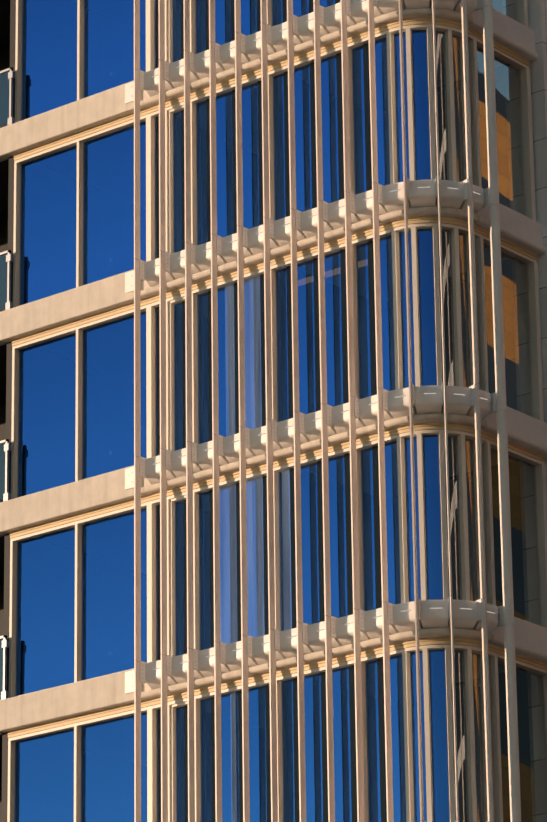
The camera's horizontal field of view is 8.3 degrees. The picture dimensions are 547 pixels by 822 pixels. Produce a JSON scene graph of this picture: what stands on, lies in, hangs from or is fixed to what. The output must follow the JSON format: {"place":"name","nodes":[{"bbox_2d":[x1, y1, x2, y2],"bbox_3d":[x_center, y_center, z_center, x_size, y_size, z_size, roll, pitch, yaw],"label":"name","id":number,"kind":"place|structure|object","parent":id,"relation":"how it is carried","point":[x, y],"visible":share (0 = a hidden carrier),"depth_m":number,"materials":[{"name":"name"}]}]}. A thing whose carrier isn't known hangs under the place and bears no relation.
{"place":"outdoors","nodes":[
{"label":"outdoors","id":0,"kind":"place"},
{"bbox_2d":[0,67,14,699],"bbox_3d":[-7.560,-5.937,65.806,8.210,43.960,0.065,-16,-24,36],"label":"balcony rail","id":1,"kind":"object","parent":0,"point":[4,98],"depth_m":61.74,"materials":[{"name":"white metal"}]},
{"bbox_2d":[0,80,144,734],"bbox_3d":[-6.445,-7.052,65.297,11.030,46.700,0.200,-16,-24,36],"label":"plain facade bands","id":2,"kind":"object","parent":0,"point":[96,694],"depth_m":60.15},
{"bbox_2d":[8,18,546,737],"bbox_3d":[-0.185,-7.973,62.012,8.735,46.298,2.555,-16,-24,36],"label":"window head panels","id":3,"kind":"object","parent":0,"point":[290,458],"visible":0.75,"depth_m":57.92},
{"bbox_2d":[134,3,490,821],"bbox_3d":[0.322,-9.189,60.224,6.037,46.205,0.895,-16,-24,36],"label":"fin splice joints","id":4,"kind":"object","parent":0,"point":[322,403],"visible":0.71,"depth_m":57.00,"materials":[{"name":"beige metal"}]},
{"label":"asphalt ground","id":5,"kind":"structure","parent":0,"visible":0},
{"bbox_2d":[0,0,532,821],"bbox_3d":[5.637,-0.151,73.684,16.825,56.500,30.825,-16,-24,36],"label":"window frame mullions","id":6,"kind":"object","parent":5,"relation":"on","point":[4,40],"depth_m":58.99,"materials":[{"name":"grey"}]},
{"bbox_2d":[0,0,15,821],"bbox_3d":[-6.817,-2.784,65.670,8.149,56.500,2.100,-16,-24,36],"label":"wall","id":7,"kind":"structure","parent":6,"relation":"attached to","point":[7,56],"depth_m":61.99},
{"bbox_2d":[7,0,546,821],"bbox_3d":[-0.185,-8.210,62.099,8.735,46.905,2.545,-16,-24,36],"label":"window frames","id":8,"kind":"structure","parent":6,"relation":"attached to","point":[399,438],"depth_m":57.49,"materials":[{"name":"beige metal"}]},
{"bbox_2d":[14,0,449,821],"bbox_3d":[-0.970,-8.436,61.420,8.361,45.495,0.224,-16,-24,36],"label":"window glass","id":9,"kind":"object","parent":8,"relation":"in","point":[46,592],"visible":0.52,"depth_m":58.51,"materials":[{"name":"blue glass"}]},
{"bbox_2d":[156,0,386,821],"bbox_3d":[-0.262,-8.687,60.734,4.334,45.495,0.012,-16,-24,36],"label":"dark mullion strips","id":10,"kind":"object","parent":8,"relation":"attached to","point":[346,460],"visible":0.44,"depth_m":57.33,"materials":[{"name":"black"}]},
{"bbox_2d":[432,0,546,821],"bbox_3d":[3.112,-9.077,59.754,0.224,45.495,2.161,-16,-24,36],"label":"window glass","id":11,"kind":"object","parent":8,"relation":"in","point":[512,467],"depth_m":56.39,"materials":[{"name":"black glass"}]},
{"bbox_2d":[468,8,546,662],"bbox_3d":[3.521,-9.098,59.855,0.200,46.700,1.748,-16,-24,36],"label":"facade bands","id":12,"kind":"object","parent":8,"relation":"attached to","point":[523,429],"visible":0.65,"depth_m":57.16,"materials":[{"name":"concrete"}]},
{"bbox_2d":[140,0,493,699],"bbox_3d":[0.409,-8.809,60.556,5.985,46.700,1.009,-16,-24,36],"label":"ledge","id":13,"kind":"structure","parent":6,"relation":"attached to","point":[147,291],"depth_m":57.30,"materials":[{"name":"beige concrete"}]},
{"bbox_2d":[125,0,503,821],"bbox_3d":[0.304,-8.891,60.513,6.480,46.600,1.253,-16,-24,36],"label":"fin bracket boxes","id":14,"kind":"object","parent":13,"relation":"attached to","point":[423,194],"visible":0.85,"depth_m":56.96,"materials":[{"name":"beige metal"}]},
{"bbox_2d":[131,1,419,686],"bbox_3d":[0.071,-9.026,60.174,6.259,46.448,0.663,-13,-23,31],"label":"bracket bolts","id":15,"kind":"object","parent":14,"relation":"attached to","point":[274,424],"visible":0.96,"depth_m":57.67,"materials":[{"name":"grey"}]},
{"bbox_2d":[134,0,493,821],"bbox_3d":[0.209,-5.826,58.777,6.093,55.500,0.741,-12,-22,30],"label":"vertical fins","id":16,"kind":"object","parent":14,"relation":"attached to","point":[268,432],"visible":1,"depth_m":56.75,"materials":[{"name":"beige metal"}]},
{"bbox_2d":[152,0,494,669],"bbox_3d":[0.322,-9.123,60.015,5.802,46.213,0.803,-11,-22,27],"label":"led strips","id":17,"kind":"object","parent":14,"relation":"attached to","point":[342,411],"visible":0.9,"depth_m":56.68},
{"bbox_2d":[481,0,520,821],"bbox_3d":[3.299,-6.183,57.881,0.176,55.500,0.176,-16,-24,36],"label":"vertical fin","id":18,"kind":"object","parent":14,"relation":"attached to","point":[504,504],"visible":1,"depth_m":55.61,"materials":[{"name":"white metal"}]},
{"bbox_2d":[432,31,520,686],"bbox_3d":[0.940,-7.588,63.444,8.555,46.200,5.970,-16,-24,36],"label":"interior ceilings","id":19,"kind":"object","parent":6,"relation":"on","point":[446,250],"depth_m":58.09,"materials":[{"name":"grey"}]},
{"bbox_2d":[502,0,546,821],"bbox_3d":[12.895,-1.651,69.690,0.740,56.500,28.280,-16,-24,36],"label":"wall","id":20,"kind":"structure","parent":5,"relation":"on","point":[537,16],"depth_m":58.25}
]}

